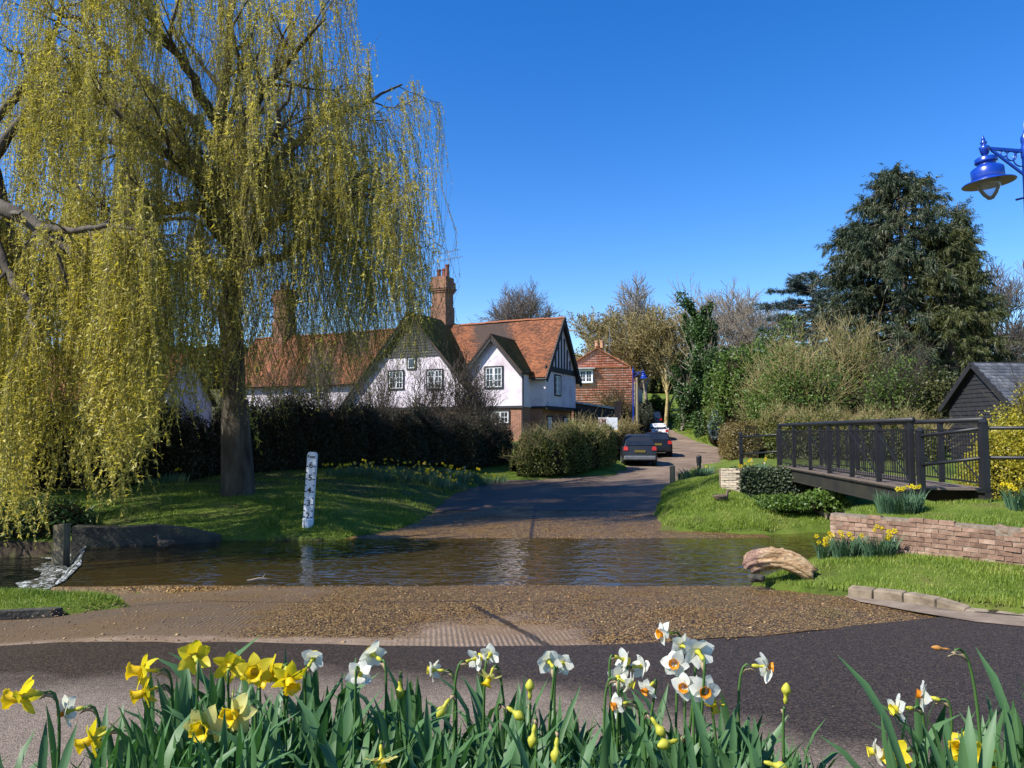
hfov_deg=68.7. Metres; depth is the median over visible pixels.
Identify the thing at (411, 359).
window
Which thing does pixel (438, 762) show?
daffodil leaves
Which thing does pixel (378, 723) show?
daffodil leaves
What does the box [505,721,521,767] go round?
daffodil leaves
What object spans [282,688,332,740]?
daffodil leaves
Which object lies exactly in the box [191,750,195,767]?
daffodil leaves
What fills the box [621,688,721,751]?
daffodil leaves
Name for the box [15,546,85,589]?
weir water
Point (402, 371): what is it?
window
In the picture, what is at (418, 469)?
daffodil clump
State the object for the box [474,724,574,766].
daffodil leaves
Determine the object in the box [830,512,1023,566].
brick wall
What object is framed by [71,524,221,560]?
retaining wall
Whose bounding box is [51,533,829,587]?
river
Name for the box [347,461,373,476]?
daffodil clump
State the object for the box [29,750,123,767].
daffodil leaves
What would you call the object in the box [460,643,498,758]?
daffodil
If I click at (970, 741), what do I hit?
daffodil leaves
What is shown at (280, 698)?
daffodil leaves
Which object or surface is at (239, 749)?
daffodil leaves
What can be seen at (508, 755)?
daffodil leaves
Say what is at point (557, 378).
window
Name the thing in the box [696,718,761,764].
daffodil leaves
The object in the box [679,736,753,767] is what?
daffodil leaves
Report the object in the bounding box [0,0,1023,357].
sky
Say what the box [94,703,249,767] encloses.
daffodil leaves
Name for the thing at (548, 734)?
daffodil leaves
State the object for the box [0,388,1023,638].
ground
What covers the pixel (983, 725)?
daffodil leaves
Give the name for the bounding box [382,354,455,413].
bare shrub
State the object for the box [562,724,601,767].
daffodil leaves
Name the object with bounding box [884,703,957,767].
daffodil leaves
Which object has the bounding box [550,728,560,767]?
daffodil
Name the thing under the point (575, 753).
daffodil leaves
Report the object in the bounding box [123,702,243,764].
daffodil leaves
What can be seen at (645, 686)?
daffodil
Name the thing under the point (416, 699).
daffodil leaves
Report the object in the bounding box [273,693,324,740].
daffodil leaves
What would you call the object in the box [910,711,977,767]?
daffodil leaves
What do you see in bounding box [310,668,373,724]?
daffodil leaves
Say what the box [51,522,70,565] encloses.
weir post
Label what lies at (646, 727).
daffodil leaves
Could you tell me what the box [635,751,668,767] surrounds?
daffodil leaves
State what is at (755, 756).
daffodil leaves
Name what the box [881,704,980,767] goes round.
daffodil leaves
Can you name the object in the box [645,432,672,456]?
parked car
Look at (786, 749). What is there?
daffodil leaves
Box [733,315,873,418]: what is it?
twiggy shrub
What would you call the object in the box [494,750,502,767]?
daffodil leaves
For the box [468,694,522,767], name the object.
daffodil leaves
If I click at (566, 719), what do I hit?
daffodil leaves
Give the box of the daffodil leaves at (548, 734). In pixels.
[530,711,658,767]
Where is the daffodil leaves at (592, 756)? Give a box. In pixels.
[590,733,638,764]
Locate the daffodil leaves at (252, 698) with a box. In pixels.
[249,685,332,758]
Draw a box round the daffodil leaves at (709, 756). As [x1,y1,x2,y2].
[688,688,761,767]
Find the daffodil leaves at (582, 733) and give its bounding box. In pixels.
[538,705,600,767]
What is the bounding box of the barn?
[937,362,1023,459]
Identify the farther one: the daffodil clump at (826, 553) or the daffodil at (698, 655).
the daffodil clump at (826, 553)
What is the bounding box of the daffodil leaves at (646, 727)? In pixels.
[640,715,720,766]
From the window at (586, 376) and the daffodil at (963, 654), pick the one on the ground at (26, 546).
the daffodil at (963, 654)
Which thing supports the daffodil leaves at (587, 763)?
on the ground at (26, 546)
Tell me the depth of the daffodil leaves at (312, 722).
1.51 m
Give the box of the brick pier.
[719,468,741,491]
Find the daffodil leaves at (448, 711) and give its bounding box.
[423,699,460,758]
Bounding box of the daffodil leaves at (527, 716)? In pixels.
[511,699,562,765]
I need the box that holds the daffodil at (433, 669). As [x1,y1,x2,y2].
[426,660,460,765]
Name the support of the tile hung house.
on the ground at (26, 546)
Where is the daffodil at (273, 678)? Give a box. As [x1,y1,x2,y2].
[260,654,288,709]
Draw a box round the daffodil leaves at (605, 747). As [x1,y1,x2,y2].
[596,718,640,767]
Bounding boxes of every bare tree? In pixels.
[468,276,563,322]
[559,302,646,372]
[575,306,670,387]
[603,273,679,401]
[619,300,722,427]
[667,276,774,370]
[708,295,794,391]
[981,259,1023,361]
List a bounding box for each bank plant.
[750,491,813,512]
[785,487,851,513]
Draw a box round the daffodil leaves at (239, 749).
[236,725,272,767]
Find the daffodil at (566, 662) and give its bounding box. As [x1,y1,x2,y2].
[553,654,573,765]
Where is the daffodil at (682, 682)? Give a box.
[671,671,718,754]
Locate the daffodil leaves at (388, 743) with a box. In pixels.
[305,699,455,767]
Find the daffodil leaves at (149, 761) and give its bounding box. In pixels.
[147,726,159,767]
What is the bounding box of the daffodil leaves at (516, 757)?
[443,717,520,767]
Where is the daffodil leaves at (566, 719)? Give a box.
[527,686,580,767]
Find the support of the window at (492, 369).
in the cottage
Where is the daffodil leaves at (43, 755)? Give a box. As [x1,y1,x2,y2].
[37,721,47,767]
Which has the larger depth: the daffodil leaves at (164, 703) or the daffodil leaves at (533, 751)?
the daffodil leaves at (533, 751)
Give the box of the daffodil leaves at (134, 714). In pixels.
[123,710,162,722]
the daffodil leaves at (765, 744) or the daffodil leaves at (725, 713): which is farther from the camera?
the daffodil leaves at (725, 713)
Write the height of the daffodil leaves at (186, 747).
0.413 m
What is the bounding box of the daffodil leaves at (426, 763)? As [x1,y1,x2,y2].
[391,752,442,767]
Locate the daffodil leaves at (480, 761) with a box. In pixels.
[433,727,483,767]
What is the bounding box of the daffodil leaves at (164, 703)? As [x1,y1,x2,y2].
[151,679,229,767]
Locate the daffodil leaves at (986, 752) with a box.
[839,657,996,767]
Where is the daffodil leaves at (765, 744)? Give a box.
[761,736,848,767]
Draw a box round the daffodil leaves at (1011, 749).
[1003,687,1023,767]
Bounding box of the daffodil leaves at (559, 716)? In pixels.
[550,692,576,767]
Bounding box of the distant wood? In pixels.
[45,340,1023,392]
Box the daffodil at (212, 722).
[183,704,228,767]
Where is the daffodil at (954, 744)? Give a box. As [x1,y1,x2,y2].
[948,732,1006,767]
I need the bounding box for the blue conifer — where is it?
[707,403,724,446]
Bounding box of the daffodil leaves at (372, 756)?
[370,741,386,767]
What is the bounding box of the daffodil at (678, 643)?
[651,634,696,758]
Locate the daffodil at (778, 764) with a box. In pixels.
[749,759,808,767]
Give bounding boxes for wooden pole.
[636,377,638,425]
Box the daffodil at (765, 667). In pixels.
[737,652,797,767]
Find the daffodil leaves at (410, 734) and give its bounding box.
[389,676,443,767]
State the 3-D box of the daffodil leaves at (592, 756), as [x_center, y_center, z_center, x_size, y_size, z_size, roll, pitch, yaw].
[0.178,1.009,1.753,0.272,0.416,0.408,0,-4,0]
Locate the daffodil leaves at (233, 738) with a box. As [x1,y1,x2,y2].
[208,704,301,763]
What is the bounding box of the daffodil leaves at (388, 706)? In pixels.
[387,691,423,735]
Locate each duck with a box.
[153,534,174,552]
[713,489,731,500]
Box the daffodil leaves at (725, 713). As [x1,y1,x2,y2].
[706,693,790,750]
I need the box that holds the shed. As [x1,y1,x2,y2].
[574,401,621,425]
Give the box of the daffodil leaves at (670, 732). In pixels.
[627,726,672,765]
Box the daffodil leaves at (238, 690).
[157,680,241,732]
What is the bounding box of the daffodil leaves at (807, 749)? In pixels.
[792,720,841,767]
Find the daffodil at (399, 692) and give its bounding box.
[395,671,403,758]
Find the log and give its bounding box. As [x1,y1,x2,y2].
[742,547,817,579]
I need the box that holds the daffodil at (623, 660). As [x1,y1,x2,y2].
[608,647,659,762]
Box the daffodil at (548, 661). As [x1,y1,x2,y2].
[500,651,562,763]
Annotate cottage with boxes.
[245,246,581,440]
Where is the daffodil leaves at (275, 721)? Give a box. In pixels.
[185,684,306,762]
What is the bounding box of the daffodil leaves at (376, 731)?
[334,695,378,766]
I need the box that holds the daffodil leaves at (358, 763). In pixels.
[257,749,389,767]
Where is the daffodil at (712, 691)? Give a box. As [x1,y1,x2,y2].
[687,675,759,766]
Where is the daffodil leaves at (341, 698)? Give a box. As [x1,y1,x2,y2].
[289,685,404,742]
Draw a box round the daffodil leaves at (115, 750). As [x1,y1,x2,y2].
[30,718,218,767]
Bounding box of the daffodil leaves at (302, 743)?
[282,687,382,767]
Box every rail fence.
[739,429,778,466]
[915,418,1023,495]
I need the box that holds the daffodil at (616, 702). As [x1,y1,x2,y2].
[610,692,640,759]
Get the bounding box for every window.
[388,370,403,389]
[406,357,416,369]
[426,369,442,389]
[484,366,502,388]
[485,410,509,423]
[546,416,552,429]
[554,374,560,395]
[579,369,592,382]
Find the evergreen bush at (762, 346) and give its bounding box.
[744,301,819,377]
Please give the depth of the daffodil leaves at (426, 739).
1.63 m
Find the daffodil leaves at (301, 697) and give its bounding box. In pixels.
[282,673,331,739]
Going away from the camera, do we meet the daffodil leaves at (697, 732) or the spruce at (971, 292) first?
the daffodil leaves at (697, 732)
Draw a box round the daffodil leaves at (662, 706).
[584,683,668,749]
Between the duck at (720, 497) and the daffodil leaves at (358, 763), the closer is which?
the daffodil leaves at (358, 763)
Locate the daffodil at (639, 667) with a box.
[595,654,658,767]
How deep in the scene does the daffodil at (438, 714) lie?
1.77 m
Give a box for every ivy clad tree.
[662,338,692,431]
[666,276,742,437]
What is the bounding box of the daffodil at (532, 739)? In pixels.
[457,716,551,767]
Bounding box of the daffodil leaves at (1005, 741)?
[982,722,1023,767]
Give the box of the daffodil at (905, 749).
[874,740,921,767]
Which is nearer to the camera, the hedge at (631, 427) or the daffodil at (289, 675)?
the daffodil at (289, 675)
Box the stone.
[748,574,765,582]
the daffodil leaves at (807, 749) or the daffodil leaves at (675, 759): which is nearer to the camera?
the daffodil leaves at (675, 759)
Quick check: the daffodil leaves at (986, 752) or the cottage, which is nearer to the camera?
the daffodil leaves at (986, 752)
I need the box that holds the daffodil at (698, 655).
[663,639,713,766]
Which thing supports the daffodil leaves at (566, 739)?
on the ground at (26, 546)
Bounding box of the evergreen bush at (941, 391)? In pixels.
[892,363,959,447]
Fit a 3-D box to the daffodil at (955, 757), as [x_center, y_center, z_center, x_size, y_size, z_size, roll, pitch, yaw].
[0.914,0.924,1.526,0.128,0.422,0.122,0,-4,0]
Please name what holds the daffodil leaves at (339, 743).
on the ground at (26, 546)
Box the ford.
[0,506,970,646]
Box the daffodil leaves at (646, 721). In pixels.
[641,711,681,740]
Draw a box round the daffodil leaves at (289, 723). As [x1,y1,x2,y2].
[262,718,290,741]
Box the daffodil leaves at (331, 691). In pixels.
[208,675,343,753]
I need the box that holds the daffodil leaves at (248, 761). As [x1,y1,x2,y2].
[170,734,291,767]
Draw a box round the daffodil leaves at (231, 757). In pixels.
[190,683,260,767]
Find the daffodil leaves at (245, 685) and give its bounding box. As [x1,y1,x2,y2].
[168,645,248,737]
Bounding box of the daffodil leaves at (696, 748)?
[649,732,712,767]
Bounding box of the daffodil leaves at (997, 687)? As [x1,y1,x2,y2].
[976,648,1023,767]
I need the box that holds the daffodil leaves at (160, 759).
[149,728,218,767]
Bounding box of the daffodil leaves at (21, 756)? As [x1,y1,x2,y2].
[2,730,35,767]
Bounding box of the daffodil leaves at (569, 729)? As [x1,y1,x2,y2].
[531,720,575,753]
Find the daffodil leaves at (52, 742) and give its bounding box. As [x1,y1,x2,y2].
[46,704,72,767]
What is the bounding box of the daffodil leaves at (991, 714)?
[986,693,1017,767]
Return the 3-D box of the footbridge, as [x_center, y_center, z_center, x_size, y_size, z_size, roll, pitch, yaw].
[8.942,1.869,19.556,1.450,1.780,10.655,0,-4,6]
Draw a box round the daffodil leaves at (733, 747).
[729,708,779,767]
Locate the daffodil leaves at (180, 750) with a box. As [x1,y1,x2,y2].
[175,742,231,767]
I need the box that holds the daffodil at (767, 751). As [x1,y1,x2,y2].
[704,699,804,767]
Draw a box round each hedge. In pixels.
[30,384,220,489]
[196,375,519,475]
[498,406,625,477]
[587,413,643,458]
[627,398,655,433]
[677,377,718,435]
[717,416,767,460]
[752,391,959,461]
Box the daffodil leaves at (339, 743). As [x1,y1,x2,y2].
[335,704,404,767]
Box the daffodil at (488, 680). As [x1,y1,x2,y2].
[471,664,534,759]
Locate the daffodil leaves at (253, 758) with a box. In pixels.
[214,722,268,767]
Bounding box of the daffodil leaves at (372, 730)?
[344,658,390,752]
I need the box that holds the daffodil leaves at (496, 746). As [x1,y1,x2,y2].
[487,698,526,767]
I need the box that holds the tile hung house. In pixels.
[572,313,643,419]
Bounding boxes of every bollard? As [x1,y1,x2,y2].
[670,465,674,482]
[696,455,701,468]
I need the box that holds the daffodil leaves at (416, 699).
[375,676,443,734]
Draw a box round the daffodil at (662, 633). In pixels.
[654,622,716,756]
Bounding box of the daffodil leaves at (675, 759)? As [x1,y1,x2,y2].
[613,733,685,767]
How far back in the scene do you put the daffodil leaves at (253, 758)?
1.39 m
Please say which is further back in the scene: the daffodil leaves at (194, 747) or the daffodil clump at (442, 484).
the daffodil clump at (442, 484)
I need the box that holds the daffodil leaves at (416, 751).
[392,722,442,767]
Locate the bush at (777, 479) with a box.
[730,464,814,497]
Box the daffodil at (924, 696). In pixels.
[916,680,952,767]
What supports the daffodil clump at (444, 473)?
on the ground at (26, 546)
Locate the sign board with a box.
[598,417,617,430]
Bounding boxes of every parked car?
[620,434,656,465]
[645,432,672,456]
[649,423,668,434]
[653,411,662,422]
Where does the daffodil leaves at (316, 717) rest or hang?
on the ground at (26, 546)
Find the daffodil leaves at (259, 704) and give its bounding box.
[234,691,332,741]
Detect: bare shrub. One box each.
[249,356,306,415]
[293,347,357,416]
[342,354,411,417]
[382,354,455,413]
[421,342,504,419]
[442,352,507,416]
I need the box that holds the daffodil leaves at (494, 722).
[458,680,557,742]
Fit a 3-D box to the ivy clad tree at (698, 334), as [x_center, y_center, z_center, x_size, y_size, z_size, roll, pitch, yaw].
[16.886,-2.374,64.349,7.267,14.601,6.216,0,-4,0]
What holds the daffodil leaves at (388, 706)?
on the ground at (26, 546)
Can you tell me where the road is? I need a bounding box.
[0,609,1023,767]
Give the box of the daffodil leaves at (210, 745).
[186,693,287,767]
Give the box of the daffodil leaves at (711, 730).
[677,724,751,745]
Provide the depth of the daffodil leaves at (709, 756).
1.48 m
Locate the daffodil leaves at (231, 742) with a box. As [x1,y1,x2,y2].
[228,705,248,757]
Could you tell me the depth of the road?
5.57 m
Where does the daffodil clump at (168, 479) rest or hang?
on the ground at (26, 546)
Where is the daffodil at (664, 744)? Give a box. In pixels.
[625,711,687,767]
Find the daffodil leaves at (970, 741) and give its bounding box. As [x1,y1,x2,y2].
[958,706,1004,767]
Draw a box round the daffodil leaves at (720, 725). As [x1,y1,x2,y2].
[718,707,767,747]
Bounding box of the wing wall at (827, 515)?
[796,494,834,519]
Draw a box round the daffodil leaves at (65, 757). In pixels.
[0,722,77,767]
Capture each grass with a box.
[0,585,124,607]
[56,467,483,540]
[657,464,848,531]
[668,416,715,446]
[764,552,1023,611]
[844,498,1023,527]
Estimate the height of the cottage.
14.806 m
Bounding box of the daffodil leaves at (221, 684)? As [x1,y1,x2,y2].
[154,634,261,753]
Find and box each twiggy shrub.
[716,339,792,424]
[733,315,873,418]
[804,300,914,418]
[842,330,954,418]
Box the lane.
[435,429,721,509]
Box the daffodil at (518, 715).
[488,701,524,763]
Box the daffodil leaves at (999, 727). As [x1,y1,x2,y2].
[908,691,1006,767]
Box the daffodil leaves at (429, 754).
[423,732,436,767]
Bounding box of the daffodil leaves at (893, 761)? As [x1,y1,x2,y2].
[867,737,976,767]
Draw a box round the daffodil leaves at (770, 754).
[766,729,792,767]
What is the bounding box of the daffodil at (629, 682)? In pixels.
[561,672,635,767]
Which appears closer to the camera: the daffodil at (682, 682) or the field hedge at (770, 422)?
the daffodil at (682, 682)
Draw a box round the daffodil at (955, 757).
[929,737,997,767]
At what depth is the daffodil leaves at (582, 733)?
2.12 m
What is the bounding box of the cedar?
[743,269,885,373]
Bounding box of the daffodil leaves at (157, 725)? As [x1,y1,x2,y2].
[155,695,208,729]
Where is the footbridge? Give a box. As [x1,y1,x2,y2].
[777,417,993,502]
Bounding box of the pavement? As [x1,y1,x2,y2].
[845,595,1023,625]
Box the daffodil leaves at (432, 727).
[397,702,462,756]
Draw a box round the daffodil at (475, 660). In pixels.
[448,650,484,767]
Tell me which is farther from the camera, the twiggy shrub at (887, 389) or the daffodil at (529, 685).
the twiggy shrub at (887, 389)
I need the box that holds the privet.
[356,395,510,433]
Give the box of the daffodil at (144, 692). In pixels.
[129,676,173,738]
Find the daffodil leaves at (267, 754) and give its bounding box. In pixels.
[181,718,312,767]
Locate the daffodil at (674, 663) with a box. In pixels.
[621,649,695,748]
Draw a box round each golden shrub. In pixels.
[952,377,1023,499]
[978,350,1023,451]
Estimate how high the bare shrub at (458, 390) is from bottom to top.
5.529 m
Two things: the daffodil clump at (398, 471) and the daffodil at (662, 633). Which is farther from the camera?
the daffodil clump at (398, 471)
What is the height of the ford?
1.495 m
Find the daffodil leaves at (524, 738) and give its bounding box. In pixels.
[474,679,579,767]
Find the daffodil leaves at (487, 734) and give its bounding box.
[432,724,504,767]
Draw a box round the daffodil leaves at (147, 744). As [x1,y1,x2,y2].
[137,693,271,759]
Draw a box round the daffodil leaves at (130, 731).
[118,705,199,767]
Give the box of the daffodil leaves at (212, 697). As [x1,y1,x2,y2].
[124,673,252,757]
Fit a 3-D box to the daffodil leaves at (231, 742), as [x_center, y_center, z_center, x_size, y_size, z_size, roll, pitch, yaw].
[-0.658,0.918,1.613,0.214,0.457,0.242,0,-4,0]
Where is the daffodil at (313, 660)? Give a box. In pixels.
[301,650,327,716]
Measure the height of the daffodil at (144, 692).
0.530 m
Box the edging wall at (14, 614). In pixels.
[0,607,62,619]
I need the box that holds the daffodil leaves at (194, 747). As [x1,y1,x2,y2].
[137,723,198,767]
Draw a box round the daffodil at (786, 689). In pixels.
[756,683,790,762]
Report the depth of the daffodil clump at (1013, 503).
12.46 m
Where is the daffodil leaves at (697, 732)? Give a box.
[682,702,719,766]
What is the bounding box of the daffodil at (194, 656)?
[177,639,289,737]
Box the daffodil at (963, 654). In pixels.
[931,645,981,743]
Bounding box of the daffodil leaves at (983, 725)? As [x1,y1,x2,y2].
[981,715,985,740]
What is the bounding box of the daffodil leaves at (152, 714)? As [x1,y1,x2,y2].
[107,683,207,756]
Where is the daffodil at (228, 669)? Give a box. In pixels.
[212,651,244,739]
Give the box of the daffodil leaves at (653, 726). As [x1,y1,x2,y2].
[581,710,660,766]
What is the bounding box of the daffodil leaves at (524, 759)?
[515,729,548,767]
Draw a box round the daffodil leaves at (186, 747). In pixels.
[132,712,244,766]
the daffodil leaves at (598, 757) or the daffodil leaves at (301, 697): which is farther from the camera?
the daffodil leaves at (301, 697)
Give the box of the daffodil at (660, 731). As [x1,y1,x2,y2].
[642,710,685,767]
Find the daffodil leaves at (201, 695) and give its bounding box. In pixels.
[192,686,234,711]
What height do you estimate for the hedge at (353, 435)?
3.629 m
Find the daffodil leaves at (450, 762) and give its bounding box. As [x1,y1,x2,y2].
[403,739,468,767]
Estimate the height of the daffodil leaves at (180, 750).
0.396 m
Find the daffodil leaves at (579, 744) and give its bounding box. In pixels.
[569,707,745,767]
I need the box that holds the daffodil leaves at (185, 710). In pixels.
[142,674,222,747]
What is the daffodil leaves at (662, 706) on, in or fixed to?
on the ground at (26, 546)
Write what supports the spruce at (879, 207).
on the ground at (26, 546)
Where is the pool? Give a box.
[0,557,84,590]
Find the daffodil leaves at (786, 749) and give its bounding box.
[780,732,818,767]
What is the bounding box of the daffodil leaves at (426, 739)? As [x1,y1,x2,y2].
[399,695,500,767]
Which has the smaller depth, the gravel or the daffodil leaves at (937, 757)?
the daffodil leaves at (937, 757)
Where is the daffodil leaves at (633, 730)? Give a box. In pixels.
[622,687,748,765]
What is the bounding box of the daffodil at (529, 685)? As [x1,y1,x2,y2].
[452,679,533,767]
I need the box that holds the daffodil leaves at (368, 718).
[300,661,384,727]
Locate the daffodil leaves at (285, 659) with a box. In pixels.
[284,649,323,726]
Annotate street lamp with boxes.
[632,369,646,422]
[961,125,1023,201]
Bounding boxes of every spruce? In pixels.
[794,216,945,376]
[807,160,1023,380]
[884,218,1023,450]
[933,196,1014,362]
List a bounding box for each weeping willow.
[0,0,273,548]
[0,0,462,496]
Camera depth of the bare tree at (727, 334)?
83.06 m
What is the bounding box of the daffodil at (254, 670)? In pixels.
[237,652,272,721]
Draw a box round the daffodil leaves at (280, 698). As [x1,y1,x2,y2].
[157,689,282,732]
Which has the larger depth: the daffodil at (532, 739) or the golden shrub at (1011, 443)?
the golden shrub at (1011, 443)
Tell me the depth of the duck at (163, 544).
16.23 m
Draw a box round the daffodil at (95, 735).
[74,704,125,767]
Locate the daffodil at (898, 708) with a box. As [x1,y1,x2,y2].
[887,693,928,767]
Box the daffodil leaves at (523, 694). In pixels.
[521,676,562,763]
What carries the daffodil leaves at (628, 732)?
on the ground at (26, 546)
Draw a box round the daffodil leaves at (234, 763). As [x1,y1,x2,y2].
[233,721,328,767]
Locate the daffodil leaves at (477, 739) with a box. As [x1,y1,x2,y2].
[462,710,564,766]
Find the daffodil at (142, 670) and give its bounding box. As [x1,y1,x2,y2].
[107,653,173,765]
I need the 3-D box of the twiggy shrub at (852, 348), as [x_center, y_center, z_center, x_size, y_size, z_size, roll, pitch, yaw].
[18.235,-0.186,39.171,6.432,8.288,4.639,0,-4,0]
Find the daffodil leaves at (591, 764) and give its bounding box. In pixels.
[590,735,643,767]
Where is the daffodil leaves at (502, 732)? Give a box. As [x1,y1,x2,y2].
[500,714,568,767]
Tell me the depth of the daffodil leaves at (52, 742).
1.64 m
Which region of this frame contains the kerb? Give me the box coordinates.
[848,585,1023,615]
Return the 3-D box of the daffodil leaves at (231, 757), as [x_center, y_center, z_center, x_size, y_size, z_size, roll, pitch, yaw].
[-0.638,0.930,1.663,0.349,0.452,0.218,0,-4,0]
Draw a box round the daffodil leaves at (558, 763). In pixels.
[556,751,560,767]
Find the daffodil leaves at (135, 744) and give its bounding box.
[124,714,175,767]
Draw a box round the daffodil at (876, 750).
[741,704,909,767]
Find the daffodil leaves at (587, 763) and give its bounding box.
[576,751,592,767]
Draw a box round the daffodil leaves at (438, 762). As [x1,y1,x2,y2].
[354,728,492,767]
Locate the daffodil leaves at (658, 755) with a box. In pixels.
[651,730,687,767]
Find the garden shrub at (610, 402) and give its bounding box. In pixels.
[592,370,644,423]
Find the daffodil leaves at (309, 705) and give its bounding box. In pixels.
[288,688,314,767]
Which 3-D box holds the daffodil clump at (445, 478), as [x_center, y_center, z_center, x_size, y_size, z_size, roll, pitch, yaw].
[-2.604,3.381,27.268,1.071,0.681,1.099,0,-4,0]
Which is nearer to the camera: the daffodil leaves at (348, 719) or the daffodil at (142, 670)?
the daffodil leaves at (348, 719)
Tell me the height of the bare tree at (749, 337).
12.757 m
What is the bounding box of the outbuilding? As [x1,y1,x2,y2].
[42,354,216,428]
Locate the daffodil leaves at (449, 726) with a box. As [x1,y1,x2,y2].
[368,698,487,763]
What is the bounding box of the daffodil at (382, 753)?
[209,714,425,767]
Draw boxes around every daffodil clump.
[132,467,190,485]
[322,463,353,478]
[338,462,363,477]
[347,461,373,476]
[362,459,391,477]
[371,468,396,482]
[383,458,410,475]
[392,466,424,483]
[402,489,415,496]
[407,461,429,478]
[414,468,440,483]
[418,461,441,477]
[426,468,453,482]
[427,470,453,491]
[441,462,462,478]
[446,472,472,491]
[447,468,474,485]
[460,466,480,482]
[469,472,493,485]
[485,473,508,483]
[676,462,716,479]
[738,457,768,469]
[811,533,835,559]
[823,530,870,558]
[857,524,906,558]
[870,484,928,514]
[998,478,1023,511]
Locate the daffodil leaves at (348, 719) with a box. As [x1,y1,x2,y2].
[277,692,411,767]
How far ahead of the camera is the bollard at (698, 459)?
29.28 m
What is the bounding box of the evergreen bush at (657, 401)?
[644,393,674,422]
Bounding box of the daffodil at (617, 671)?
[607,665,628,751]
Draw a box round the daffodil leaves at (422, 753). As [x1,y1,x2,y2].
[392,732,437,753]
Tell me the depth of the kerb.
9.45 m
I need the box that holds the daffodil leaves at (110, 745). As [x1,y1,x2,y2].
[86,718,113,764]
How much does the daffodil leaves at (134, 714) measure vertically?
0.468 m
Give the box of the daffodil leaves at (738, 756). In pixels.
[710,714,762,764]
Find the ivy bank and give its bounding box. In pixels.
[0,491,101,540]
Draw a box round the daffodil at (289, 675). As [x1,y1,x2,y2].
[264,660,314,744]
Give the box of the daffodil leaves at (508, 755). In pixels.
[407,723,523,767]
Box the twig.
[247,573,275,580]
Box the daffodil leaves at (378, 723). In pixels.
[360,709,471,760]
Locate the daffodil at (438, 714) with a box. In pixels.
[431,691,466,754]
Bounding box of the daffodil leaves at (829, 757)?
[717,734,839,767]
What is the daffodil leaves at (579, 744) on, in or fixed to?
on the ground at (26, 546)
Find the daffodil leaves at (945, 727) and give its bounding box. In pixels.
[870,705,998,767]
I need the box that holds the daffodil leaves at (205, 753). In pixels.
[95,732,211,767]
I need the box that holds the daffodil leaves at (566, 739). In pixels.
[556,719,571,767]
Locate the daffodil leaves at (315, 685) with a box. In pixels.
[263,665,378,749]
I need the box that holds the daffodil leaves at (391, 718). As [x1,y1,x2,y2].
[363,696,419,765]
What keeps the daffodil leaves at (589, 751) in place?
on the ground at (26, 546)
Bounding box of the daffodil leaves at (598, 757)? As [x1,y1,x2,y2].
[580,739,613,767]
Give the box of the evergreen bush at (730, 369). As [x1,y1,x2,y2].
[700,309,774,429]
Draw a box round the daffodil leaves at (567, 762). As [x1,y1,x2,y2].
[529,739,594,767]
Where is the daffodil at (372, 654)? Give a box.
[359,640,386,722]
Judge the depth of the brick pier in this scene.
23.19 m
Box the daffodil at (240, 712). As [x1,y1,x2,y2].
[218,690,257,748]
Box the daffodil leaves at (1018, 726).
[996,701,1023,767]
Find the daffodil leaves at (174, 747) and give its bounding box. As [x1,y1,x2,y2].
[170,734,193,767]
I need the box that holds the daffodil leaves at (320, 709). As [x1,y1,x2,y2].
[261,692,332,749]
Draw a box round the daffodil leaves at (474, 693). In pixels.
[461,675,546,738]
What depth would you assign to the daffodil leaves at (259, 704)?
1.79 m
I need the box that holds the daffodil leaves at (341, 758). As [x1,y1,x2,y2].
[308,726,378,767]
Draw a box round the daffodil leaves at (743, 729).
[662,716,748,757]
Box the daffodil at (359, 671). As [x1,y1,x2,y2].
[345,659,370,728]
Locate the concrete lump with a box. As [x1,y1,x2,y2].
[994,524,1011,533]
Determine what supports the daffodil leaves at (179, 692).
on the ground at (26, 546)
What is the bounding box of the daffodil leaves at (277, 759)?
[172,711,293,767]
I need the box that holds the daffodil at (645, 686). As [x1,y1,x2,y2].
[613,679,656,762]
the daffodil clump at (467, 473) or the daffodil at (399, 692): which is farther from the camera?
the daffodil clump at (467, 473)
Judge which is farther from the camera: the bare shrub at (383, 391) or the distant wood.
the distant wood
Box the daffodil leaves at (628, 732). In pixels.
[617,705,657,767]
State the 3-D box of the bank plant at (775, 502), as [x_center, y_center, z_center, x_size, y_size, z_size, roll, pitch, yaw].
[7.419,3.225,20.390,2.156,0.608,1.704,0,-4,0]
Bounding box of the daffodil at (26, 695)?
[1,675,87,767]
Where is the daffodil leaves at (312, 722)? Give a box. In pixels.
[293,693,407,767]
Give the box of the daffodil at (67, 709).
[59,695,107,767]
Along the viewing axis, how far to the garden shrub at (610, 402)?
49.76 m
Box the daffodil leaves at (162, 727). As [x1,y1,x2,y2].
[147,682,202,737]
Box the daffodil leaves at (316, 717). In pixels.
[228,700,319,744]
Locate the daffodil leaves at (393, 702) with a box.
[341,667,398,754]
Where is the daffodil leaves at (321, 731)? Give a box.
[263,702,406,767]
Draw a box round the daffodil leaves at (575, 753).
[561,709,601,764]
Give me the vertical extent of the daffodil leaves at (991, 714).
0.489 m
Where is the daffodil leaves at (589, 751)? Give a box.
[542,725,631,767]
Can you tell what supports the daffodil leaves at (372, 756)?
on the ground at (26, 546)
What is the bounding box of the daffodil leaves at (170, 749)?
[116,714,189,767]
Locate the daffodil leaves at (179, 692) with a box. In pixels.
[171,668,291,732]
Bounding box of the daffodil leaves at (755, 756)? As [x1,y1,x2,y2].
[658,716,761,767]
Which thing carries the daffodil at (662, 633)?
on the ground at (26, 546)
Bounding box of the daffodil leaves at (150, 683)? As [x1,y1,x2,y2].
[144,672,209,736]
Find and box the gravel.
[3,511,935,643]
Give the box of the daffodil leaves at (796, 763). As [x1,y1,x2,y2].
[697,755,798,767]
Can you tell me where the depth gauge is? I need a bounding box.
[302,452,317,527]
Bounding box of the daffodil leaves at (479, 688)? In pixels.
[439,667,494,730]

